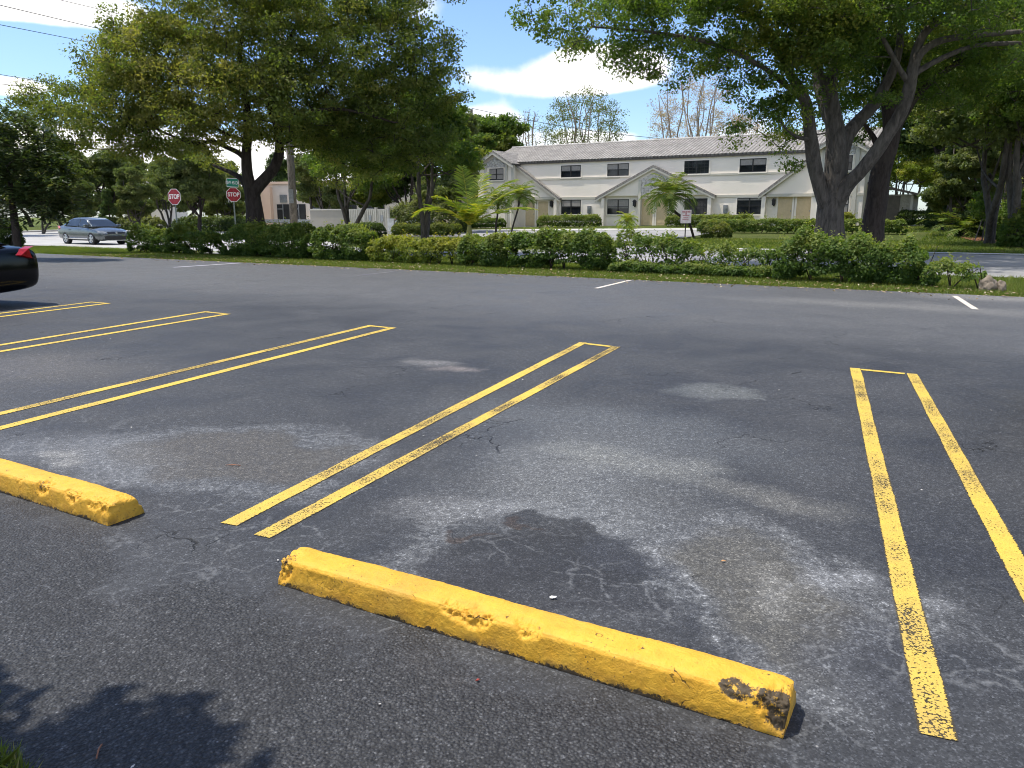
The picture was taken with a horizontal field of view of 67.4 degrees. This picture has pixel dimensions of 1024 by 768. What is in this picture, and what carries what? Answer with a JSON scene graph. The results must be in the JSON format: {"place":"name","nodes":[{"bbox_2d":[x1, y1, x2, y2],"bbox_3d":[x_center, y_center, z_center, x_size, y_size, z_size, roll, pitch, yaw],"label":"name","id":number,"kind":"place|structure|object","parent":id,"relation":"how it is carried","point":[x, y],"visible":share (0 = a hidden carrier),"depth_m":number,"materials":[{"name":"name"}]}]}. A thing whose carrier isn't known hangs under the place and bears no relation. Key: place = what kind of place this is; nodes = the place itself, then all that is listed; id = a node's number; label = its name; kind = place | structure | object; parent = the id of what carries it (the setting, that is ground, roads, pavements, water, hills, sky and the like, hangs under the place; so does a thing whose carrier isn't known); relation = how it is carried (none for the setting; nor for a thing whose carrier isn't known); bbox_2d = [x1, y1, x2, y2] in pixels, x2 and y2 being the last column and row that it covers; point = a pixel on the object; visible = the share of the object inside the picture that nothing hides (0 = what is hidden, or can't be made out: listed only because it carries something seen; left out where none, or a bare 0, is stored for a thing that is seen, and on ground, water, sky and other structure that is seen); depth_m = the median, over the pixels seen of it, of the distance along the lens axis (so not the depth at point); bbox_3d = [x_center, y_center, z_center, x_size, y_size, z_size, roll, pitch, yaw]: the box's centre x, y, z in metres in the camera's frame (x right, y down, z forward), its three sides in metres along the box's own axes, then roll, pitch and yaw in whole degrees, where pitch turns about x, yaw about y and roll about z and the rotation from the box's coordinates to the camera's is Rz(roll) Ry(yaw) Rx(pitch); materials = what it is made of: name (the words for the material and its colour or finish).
{"place":"outdoors","nodes":[
{"label":"outdoors","id":0,"kind":"place"},
{"bbox_2d":[5,226,384,253],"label":"road","id":1,"kind":"structure","parent":0,"point":[52,238],"depth_m":45.41,"materials":[{"name":"grey asphalt"}]},
{"bbox_2d":[58,217,126,244],"bbox_3d":[-23.455,-8.586,43.034,4.722,1.454,2.040,8,15,33],"label":"sedan","id":2,"kind":"object","parent":1,"relation":"on","point":[93,230],"visible":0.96,"depth_m":42.20,"materials":[{"name":"grey paint"}]},
{"bbox_2d":[0,0,1001,218],"label":"sky","id":3,"kind":"structure","parent":0,"point":[510,72],"materials":[{"name":"blue"}]},
{"bbox_2d":[18,218,1015,293],"bbox_3d":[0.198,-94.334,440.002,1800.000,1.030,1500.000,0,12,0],"label":"ground","id":4,"kind":"structure","parent":0,"point":[776,235],"depth_m":46.75,"materials":[{"name":"soil"}]},
{"bbox_2d":[0,218,25,245],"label":"shrub","id":5,"kind":"object","parent":4,"relation":"on","point":[4,235],"visible":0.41,"depth_m":37.71,"materials":[{"name":"green plant"}]},
{"bbox_2d":[0,99,98,246],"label":"magnolia tree","id":6,"kind":"object","parent":4,"relation":"on","point":[46,192],"visible":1,"depth_m":26.30,"materials":[{"name":"green plant"}]},
{"bbox_2d":[0,691,111,767],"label":"turf","id":7,"kind":"structure","parent":4,"relation":"on","point":[15,754],"depth_m":2.13,"materials":[{"name":"green plant"}]},
{"bbox_2d":[65,180,98,220],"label":"bushy tree","id":8,"kind":"object","parent":4,"relation":"on","point":[91,207],"visible":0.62,"depth_m":77.11,"materials":[{"name":"green plant"}]},
{"bbox_2d":[57,147,132,211],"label":"broad tree","id":9,"kind":"object","parent":4,"relation":"on","point":[103,169],"visible":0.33,"depth_m":88.44,"materials":[{"name":"green plant"}]},
{"bbox_2d":[97,188,117,220],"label":"cone tree","id":10,"kind":"object","parent":4,"relation":"on","point":[106,204],"visible":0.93,"depth_m":73.73,"materials":[{"name":"green plant"}]},
{"bbox_2d":[109,165,162,229],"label":"bushy tree","id":11,"kind":"object","parent":4,"relation":"on","point":[130,192],"visible":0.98,"depth_m":74.93,"materials":[{"name":"green plant"}]},
{"bbox_2d":[108,215,166,229],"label":"undergrowth","id":12,"kind":"object","parent":4,"relation":"on","point":[125,222],"visible":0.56,"depth_m":87.09,"materials":[{"name":"green plant"}]},
{"bbox_2d":[135,156,172,227],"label":"open tree","id":13,"kind":"object","parent":4,"relation":"on","point":[153,179],"visible":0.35,"depth_m":87.56,"materials":[{"name":"green plant"}]},
{"bbox_2d":[122,217,223,253],"bbox_3d":[-14.092,-6.123,31.837,5.294,1.547,1.568,7,14,30],"label":"shrub","id":14,"kind":"object","parent":4,"relation":"on","point":[150,238],"visible":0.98,"depth_m":31.45,"materials":[{"name":"green plant"}]},
{"bbox_2d":[146,156,205,215],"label":"broad tree","id":15,"kind":"object","parent":4,"relation":"on","point":[195,203],"visible":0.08,"depth_m":96.01,"materials":[{"name":"green plant"}]},
{"bbox_2d":[154,139,227,231],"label":"dense tree","id":16,"kind":"object","parent":4,"relation":"on","point":[187,182],"visible":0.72,"depth_m":72.41,"materials":[{"name":"green plant"}]},
{"bbox_2d":[171,213,245,231],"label":"undergrowth","id":17,"kind":"object","parent":4,"relation":"on","point":[226,222],"visible":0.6,"depth_m":77.46,"materials":[{"name":"green plant"}]},
{"bbox_2d":[202,173,245,217],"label":"bushy tree","id":18,"kind":"object","parent":4,"relation":"on","point":[221,207],"visible":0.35,"depth_m":81.40,"materials":[{"name":"green plant"}]},
{"bbox_2d":[226,178,240,242],"bbox_3d":[-15.153,-9.315,41.978,0.739,3.760,0.101,-6,14,-27],"label":"stop sign","id":19,"kind":"object","parent":4,"relation":"on","point":[233,195],"visible":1,"depth_m":41.70,"materials":[{"name":"red metal"}]},
{"bbox_2d":[0,0,475,254],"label":"oak tree","id":20,"kind":"object","parent":4,"relation":"on","point":[277,78],"visible":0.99,"depth_m":28.64,"materials":[{"name":"green plant"}]},
{"bbox_2d":[219,216,319,258],"bbox_3d":[-9.171,-5.559,29.078,4.668,1.635,1.758,6,14,26],"label":"hedge","id":21,"kind":"object","parent":4,"relation":"on","point":[257,234],"visible":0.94,"depth_m":28.49,"materials":[{"name":"green plant"}]},
{"bbox_2d":[264,152,296,181],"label":"dense tree","id":22,"kind":"object","parent":4,"relation":"on","point":[281,175],"visible":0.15,"depth_m":111.74,"materials":[{"name":"green plant"}]},
{"bbox_2d":[269,32,297,243],"bbox_3d":[-11.444,-12.225,39.290,2.100,10.804,0.445,0,12,0],"label":"utility pole","id":23,"kind":"object","parent":4,"relation":"on","point":[292,189],"visible":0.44,"depth_m":39.57,"materials":[{"name":"grey wood"}]},
{"bbox_2d":[284,143,351,208],"bbox_3d":[-16.054,-16.898,64.345,5.692,9.076,6.792,-6,14,-28],"label":"tree","id":24,"kind":"object","parent":4,"relation":"on","point":[312,194],"visible":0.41,"depth_m":63.68,"materials":[{"name":"green plant"}]},
{"bbox_2d":[307,218,382,260],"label":"hedge","id":25,"kind":"object","parent":4,"relation":"on","point":[340,235],"visible":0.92,"depth_m":26.65,"materials":[{"name":"green plant"}]},
{"bbox_2d":[309,207,389,233],"bbox_3d":[-11.504,-12.329,58.657,7.223,2.200,3.330,6,13,24],"label":"fence","id":26,"kind":"object","parent":4,"relation":"on","point":[319,217],"visible":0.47,"depth_m":57.34,"materials":[{"name":"paint"}]},
{"bbox_2d":[301,91,404,240],"bbox_3d":[-9.125,-12.798,45.110,6.684,9.217,6.409,-5,13,-24],"label":"open tree","id":27,"kind":"object","parent":4,"relation":"on","point":[313,164],"visible":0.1,"depth_m":45.00,"materials":[{"name":"green plant"}]},
{"bbox_2d":[260,180,470,224],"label":"shop building","id":28,"kind":"structure","parent":4,"relation":"on","point":[275,199],"depth_m":92.08,"materials":[{"name":"beige paint"}]},
{"bbox_2d":[346,159,398,208],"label":"broad tree","id":29,"kind":"object","parent":4,"relation":"on","point":[380,198],"visible":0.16,"depth_m":73.45,"materials":[{"name":"green plant"}]},
{"bbox_2d":[373,108,416,223],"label":"dense tree","id":30,"kind":"object","parent":4,"relation":"on","point":[402,190],"visible":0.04,"depth_m":66.47,"materials":[{"name":"green plant"}]},
{"bbox_2d":[365,229,477,265],"bbox_3d":[-2.980,-4.486,25.254,4.387,1.179,1.168,7,14,30],"label":"shrub","id":31,"kind":"object","parent":4,"relation":"on","point":[443,244],"visible":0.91,"depth_m":25.15,"materials":[{"name":"green plant"}]},
{"bbox_2d":[390,221,462,235],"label":"hedge","id":32,"kind":"object","parent":4,"relation":"on","point":[434,227],"visible":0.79,"depth_m":52.14,"materials":[{"name":"green plant"}]},
{"bbox_2d":[389,194,466,233],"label":"bush","id":33,"kind":"object","parent":4,"relation":"on","point":[403,211],"visible":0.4,"depth_m":56.16,"materials":[{"name":"green plant"}]},
{"bbox_2d":[375,73,491,238],"bbox_3d":[-4.936,-12.443,42.708,6.902,9.518,6.618,7,14,29],"label":"open tree","id":34,"kind":"object","parent":4,"relation":"on","point":[467,153],"visible":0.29,"depth_m":42.04,"materials":[{"name":"green plant"}]},
{"bbox_2d":[410,109,484,221],"bbox_3d":[-4.971,-15.813,57.497,5.963,9.509,7.116,-4,13,-20],"label":"bushy tree","id":35,"kind":"object","parent":4,"relation":"on","point":[444,185],"visible":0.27,"depth_m":56.24,"materials":[{"name":"green plant"}]},
{"bbox_2d":[441,132,497,205],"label":"dense tree","id":36,"kind":"object","parent":4,"relation":"on","point":[486,140],"visible":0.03,"depth_m":70.52,"materials":[{"name":"green plant"}]},
{"bbox_2d":[411,165,538,262],"bbox_3d":[-1.239,-5.530,25.298,4.243,3.299,2.441,0,12,0],"label":"young palm","id":37,"kind":"object","parent":4,"relation":"on","point":[467,215],"visible":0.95,"depth_m":25.14,"materials":[{"name":"green plant"}]},
{"bbox_2d":[460,216,506,228],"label":"hedge","id":38,"kind":"object","parent":4,"relation":"on","point":[501,222],"visible":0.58,"depth_m":66.18,"materials":[{"name":"green plant"}]},
{"bbox_2d":[456,226,518,266],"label":"shrub","id":39,"kind":"object","parent":4,"relation":"on","point":[490,244],"visible":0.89,"depth_m":23.50,"materials":[{"name":"green plant"}]},
{"bbox_2d":[481,185,514,232],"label":"date palm","id":40,"kind":"object","parent":4,"relation":"on","point":[499,202],"visible":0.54,"depth_m":52.29,"materials":[{"name":"green plant"}]},
{"bbox_2d":[467,112,531,198],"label":"broad tree","id":41,"kind":"object","parent":4,"relation":"on","point":[506,130],"visible":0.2,"depth_m":77.38,"materials":[{"name":"green plant"}]},
{"bbox_2d":[0,253,1023,767],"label":"parking lot","id":42,"kind":"structure","parent":4,"relation":"on","point":[686,465],"depth_m":4.01,"materials":[{"name":"grey asphalt"}]},
{"bbox_2d":[0,242,38,292],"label":"parked car","id":43,"kind":"object","parent":42,"relation":"on","point":[19,269],"visible":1,"depth_m":13.02,"materials":[{"name":"black paint"}]},
{"bbox_2d":[0,458,144,525],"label":"wheel stop","id":44,"kind":"object","parent":42,"relation":"on","point":[100,504],"visible":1,"depth_m":4.00,"materials":[{"name":"paint"}]},
{"bbox_2d":[0,311,209,345],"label":"parking line","id":45,"kind":"object","parent":42,"relation":"on","point":[100,328],"visible":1,"depth_m":10.42,"materials":[{"name":"yellow paint"}]},
{"bbox_2d":[0,314,227,351],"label":"parking line","id":46,"kind":"object","parent":42,"relation":"on","point":[107,333],"visible":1,"depth_m":9.98,"materials":[{"name":"yellow paint"}]},
{"bbox_2d":[0,325,373,414],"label":"parking line","id":47,"kind":"object","parent":42,"relation":"on","point":[118,385],"visible":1,"depth_m":7.41,"materials":[{"name":"yellow paint"}]},
{"bbox_2d":[0,327,392,429],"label":"parking line","id":48,"kind":"object","parent":42,"relation":"on","point":[132,394],"visible":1,"depth_m":6.97,"materials":[{"name":"yellow paint"}]},
{"bbox_2d":[221,342,585,525],"bbox_3d":[-0.269,0.093,6.630,0.110,0.001,6.171,5,13,21],"label":"parking line","id":49,"kind":"object","parent":42,"relation":"on","point":[245,515],"visible":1,"depth_m":5.02,"materials":[{"name":"yellow paint"}]},
{"bbox_2d":[254,346,619,537],"bbox_3d":[0.021,0.142,6.405,0.112,0.001,6.080,5,13,23],"label":"parking line","id":50,"kind":"object","parent":42,"relation":"on","point":[308,510],"visible":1,"depth_m":4.83,"materials":[{"name":"yellow paint"}]},
{"bbox_2d":[278,547,795,737],"bbox_3d":[-0.042,0.862,2.807,2.034,0.122,0.205,7,14,28],"label":"wheel stop","id":51,"kind":"object","parent":42,"relation":"on","point":[743,695],"visible":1,"depth_m":2.62,"materials":[{"name":"paint"}]},
{"bbox_2d":[55,249,1019,299],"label":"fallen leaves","id":52,"kind":"object","parent":42,"relation":"on","point":[567,274],"visible":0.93,"depth_m":20.15,"materials":[{"name":"brown plant"}]},
{"bbox_2d":[850,368,957,740],"bbox_3d":[2.385,0.439,5.059,0.111,0.001,6.139,5,13,21],"label":"parking line","id":53,"kind":"object","parent":42,"relation":"on","point":[933,712],"visible":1,"depth_m":3.08,"materials":[{"name":"yellow paint"}]},
{"bbox_2d":[906,373,1023,602],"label":"parking line","id":54,"kind":"object","parent":42,"relation":"on","point":[960,462],"visible":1,"depth_m":4.26,"materials":[{"name":"yellow paint"}]},
{"bbox_2d":[501,180,539,231],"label":"date palm","id":55,"kind":"object","parent":4,"relation":"on","point":[518,195],"visible":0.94,"depth_m":51.26,"materials":[{"name":"green plant"}]},
{"bbox_2d":[515,109,550,145],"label":"sparse tree","id":56,"kind":"object","parent":4,"relation":"on","point":[529,135],"visible":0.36,"depth_m":93.23,"materials":[{"name":"brown plant"}]},
{"bbox_2d":[503,222,617,269],"bbox_3d":[1.374,-4.070,22.770,3.566,1.438,1.424,7,14,28],"label":"shrub","id":57,"kind":"object","parent":4,"relation":"on","point":[545,239],"visible":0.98,"depth_m":22.37,"materials":[{"name":"green plant"}]},
{"bbox_2d":[536,212,601,227],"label":"hedge","id":58,"kind":"object","parent":4,"relation":"on","point":[572,219],"visible":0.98,"depth_m":62.27,"materials":[{"name":"green plant"}]},
{"bbox_2d":[539,85,629,144],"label":"sparse tree","id":59,"kind":"object","parent":4,"relation":"on","point":[575,121],"visible":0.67,"depth_m":90.53,"materials":[{"name":"green plant"}]},
{"bbox_2d":[472,228,699,230],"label":"walkway","id":60,"kind":"structure","parent":4,"relation":"on","point":[605,229],"depth_m":55.06,"materials":[{"name":"concrete"}]},
{"bbox_2d":[607,223,707,271],"bbox_3d":[4.045,-3.747,21.359,2.817,1.413,1.201,8,15,32],"label":"shrub","id":61,"kind":"object","parent":4,"relation":"on","point":[678,248],"visible":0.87,"depth_m":21.20,"materials":[{"name":"green plant"}]},
{"bbox_2d":[639,172,698,237],"bbox_3d":[8.577,-9.775,42.332,3.327,3.600,3.334,0,12,0],"label":"date palm","id":62,"kind":"object","parent":4,"relation":"on","point":[669,198],"visible":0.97,"depth_m":41.72,"materials":[{"name":"green plant"}]},
{"bbox_2d":[646,71,748,138],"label":"sparse tree","id":63,"kind":"object","parent":4,"relation":"on","point":[701,100],"visible":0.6,"depth_m":86.56,"materials":[{"name":"brown plant"}]},
{"bbox_2d":[607,255,787,279],"bbox_3d":[4.964,-3.159,20.604,4.887,0.601,1.312,7,14,29],"label":"ground cover","id":64,"kind":"object","parent":4,"relation":"on","point":[639,265],"visible":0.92,"depth_m":20.28,"materials":[{"name":"green plant"}]},
{"bbox_2d":[477,127,920,227],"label":"townhouse block","id":65,"kind":"structure","parent":4,"relation":"on","point":[606,181],"depth_m":60.58,"materials":[{"name":"white paint"}]},
{"bbox_2d":[524,200,535,226],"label":"door","id":66,"kind":"structure","parent":65,"relation":"in","point":[530,215],"depth_m":66.81,"materials":[{"name":"beige wood"}]},
{"bbox_2d":[560,164,581,178],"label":"window","id":67,"kind":"structure","parent":65,"relation":"in","point":[567,171],"depth_m":64.05,"materials":[{"name":"black glass"}]},
{"bbox_2d":[560,199,581,214],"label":"window","id":68,"kind":"structure","parent":65,"relation":"in","point":[568,206],"depth_m":64.63,"materials":[{"name":"black glass"}]},
{"bbox_2d":[606,162,629,176],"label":"window","id":69,"kind":"structure","parent":65,"relation":"in","point":[620,169],"depth_m":61.80,"materials":[{"name":"grey glass"}]},
{"bbox_2d":[606,198,629,214],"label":"window","id":70,"kind":"structure","parent":65,"relation":"in","point":[613,205],"depth_m":62.40,"materials":[{"name":"black glass"}]},
{"bbox_2d":[641,197,654,225],"bbox_3d":[10.767,-13.704,61.132,1.190,2.270,0.099,8,14,31],"label":"door","id":71,"kind":"structure","parent":65,"relation":"in","point":[646,219],"depth_m":61.16,"materials":[{"name":"beige wood"}]},
{"bbox_2d":[683,197,707,214],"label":"window","id":72,"kind":"structure","parent":65,"relation":"in","point":[701,207],"depth_m":58.87,"materials":[{"name":"black glass"}]},
{"bbox_2d":[683,159,710,174],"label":"window","id":73,"kind":"structure","parent":65,"relation":"in","point":[697,166],"depth_m":58.42,"materials":[{"name":"black glass"}]},
{"bbox_2d":[735,197,761,215],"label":"window","id":74,"kind":"structure","parent":65,"relation":"in","point":[752,205],"depth_m":56.90,"materials":[{"name":"black glass"}]},
{"bbox_2d":[738,157,767,173],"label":"window","id":75,"kind":"structure","parent":65,"relation":"in","point":[747,165],"depth_m":56.23,"materials":[{"name":"black glass"}]},
{"bbox_2d":[775,197,794,224],"bbox_3d":[19.745,-12.558,55.603,1.240,2.270,0.099,8,14,31],"label":"door","id":76,"kind":"structure","parent":65,"relation":"in","point":[784,205],"depth_m":55.55,"materials":[{"name":"beige wood"}]},
{"bbox_2d":[794,197,811,224],"bbox_3d":[20.845,-12.410,54.927,1.240,2.270,0.099,8,14,31],"label":"door","id":77,"kind":"structure","parent":65,"relation":"in","point":[802,208],"depth_m":54.93,"materials":[{"name":"beige wood"}]},
{"bbox_2d":[885,196,900,224],"bbox_3d":[26.106,-11.921,52.888,1.000,2.000,0.050,8,14,31],"label":"side door","id":78,"kind":"structure","parent":65,"relation":"in","point":[893,206],"depth_m":52.77,"materials":[{"name":"grey"}]},
{"bbox_2d":[664,211,754,226],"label":"hedge","id":79,"kind":"object","parent":4,"relation":"on","point":[675,220],"visible":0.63,"depth_m":56.54,"materials":[{"name":"green plant"}]},
{"bbox_2d":[700,220,733,237],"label":"shrub","id":80,"kind":"object","parent":4,"relation":"on","point":[715,230],"visible":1,"depth_m":41.16,"materials":[{"name":"green plant"}]},
{"bbox_2d":[692,237,784,276],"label":"shrub","id":81,"kind":"object","parent":4,"relation":"on","point":[753,252],"visible":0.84,"depth_m":20.00,"materials":[{"name":"green plant"}]},
{"bbox_2d":[505,0,1023,261],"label":"shade tree","id":82,"kind":"object","parent":4,"relation":"on","point":[818,37],"visible":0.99,"depth_m":23.61,"materials":[{"name":"green plant"}]},
{"bbox_2d":[696,215,907,233],"bbox_3d":[16.720,-9.451,45.535,12.181,1.156,1.504,7,14,30],"label":"hedge","id":83,"kind":"object","parent":4,"relation":"on","point":[782,223],"visible":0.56,"depth_m":45.69,"materials":[{"name":"green plant"}]},
{"bbox_2d":[771,216,937,284],"bbox_3d":[8.158,-3.190,18.374,3.544,1.607,1.921,7,14,29],"label":"hedge","id":84,"kind":"object","parent":4,"relation":"on","point":[868,250],"visible":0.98,"depth_m":17.89,"materials":[{"name":"green plant"}]},
{"bbox_2d":[896,207,932,224],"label":"hedge","id":85,"kind":"object","parent":4,"relation":"on","point":[918,214],"visible":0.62,"depth_m":52.01,"materials":[{"name":"green plant"}]},
{"bbox_2d":[889,142,943,193],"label":"open tree","id":86,"kind":"object","parent":4,"relation":"on","point":[923,172],"visible":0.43,"depth_m":62.63,"materials":[{"name":"green plant"}]},
{"bbox_2d":[842,0,1023,257],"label":"shade tree","id":87,"kind":"object","parent":4,"relation":"on","point":[874,213],"visible":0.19,"depth_m":26.75,"materials":[{"name":"green plant"}]},
{"bbox_2d":[918,208,955,231],"bbox_3d":[25.543,-9.539,45.115,3.027,2.133,2.972,0,12,0],"label":"palmetto","id":88,"kind":"object","parent":4,"relation":"on","point":[941,218],"visible":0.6,"depth_m":44.84,"materials":[{"name":"green plant"}]},
{"bbox_2d":[877,69,1007,230],"bbox_3d":[26.142,-15.185,44.586,9.275,13.015,8.278,2,12,10],"label":"dense tree","id":89,"kind":"object","parent":4,"relation":"on","point":[916,150],"visible":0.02,"depth_m":45.44,"materials":[{"name":"green plant"}]},
{"bbox_2d":[924,205,962,227],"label":"bush","id":90,"kind":"object","parent":4,"relation":"on","point":[929,223],"visible":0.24,"depth_m":47.72,"materials":[{"name":"green plant"}]},
{"bbox_2d":[918,252,987,288],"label":"shrub","id":91,"kind":"object","parent":4,"relation":"on","point":[930,268],"visible":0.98,"depth_m":16.82,"materials":[{"name":"green plant"}]},
{"bbox_2d":[931,212,984,237],"bbox_3d":[22.965,-8.023,39.254,2.750,2.253,2.817,0,12,0],"label":"palmetto","id":92,"kind":"object","parent":4,"relation":"on","point":[965,224],"visible":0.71,"depth_m":38.91,"materials":[{"name":"green plant"}]},
{"bbox_2d":[904,22,1023,243],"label":"open tree","id":93,"kind":"object","parent":4,"relation":"on","point":[952,127],"visible":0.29,"depth_m":31.97,"materials":[{"name":"green plant"}]},
{"bbox_2d":[954,234,995,240],"bbox_3d":[25.564,-7.336,38.271,6.615,0.469,14.931,8,15,33],"label":"mulch bed","id":94,"kind":"object","parent":4,"relation":"on","point":[974,238],"visible":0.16,"depth_m":37.71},
{"bbox_2d":[916,115,1012,221],"bbox_3d":[23.708,-10.619,39.942,4.658,6.224,3.903,6,14,26],"label":"bushy tree","id":95,"kind":"object","parent":94,"relation":"on","point":[956,185],"visible":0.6,"depth_m":39.59,"materials":[{"name":"green plant"}]},
{"bbox_2d":[964,190,1006,240],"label":"sapling","id":96,"kind":"object","parent":94,"relation":"on","point":[977,210],"visible":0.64,"depth_m":35.13,"materials":[{"name":"green plant"}]},
{"bbox_2d":[955,195,999,236],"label":"bush","id":97,"kind":"object","parent":4,"relation":"on","point":[963,216],"visible":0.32,"depth_m":39.12,"materials":[{"name":"green plant"}]},
{"bbox_2d":[978,275,997,291],"bbox_3d":[10.129,-2.099,16.311,0.345,0.434,0.393,0,12,0],"label":"rock","id":98,"kind":"object","parent":4,"relation":"on","point":[988,282],"visible":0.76,"depth_m":16.21,"materials":[{"name":"stone"}]},
{"bbox_2d":[969,0,1023,247],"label":"open tree","id":99,"kind":"object","parent":4,"relation":"on","point":[1014,185],"visible":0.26,"depth_m":30.45,"materials":[{"name":"green plant"}]},
{"bbox_2d":[984,176,1023,238],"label":"bush","id":100,"kind":"object","parent":4,"relation":"on","point":[1003,211],"visible":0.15,"depth_m":35.88,"materials":[{"name":"green plant"}]},
{"bbox_2d":[996,201,1023,246],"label":"bush","id":101,"kind":"object","parent":4,"relation":"on","point":[1003,239],"visible":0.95,"depth_m":31.26,"materials":[{"name":"green plant"}]},
{"bbox_2d":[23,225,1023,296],"bbox_3d":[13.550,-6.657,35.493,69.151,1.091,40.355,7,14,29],"label":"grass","id":102,"kind":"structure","parent":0,"point":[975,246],"depth_m":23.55,"materials":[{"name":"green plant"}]},
{"bbox_2d":[387,230,1023,277],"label":"driveway","id":103,"kind":"structure","parent":0,"point":[1002,265],"depth_m":27.16,"materials":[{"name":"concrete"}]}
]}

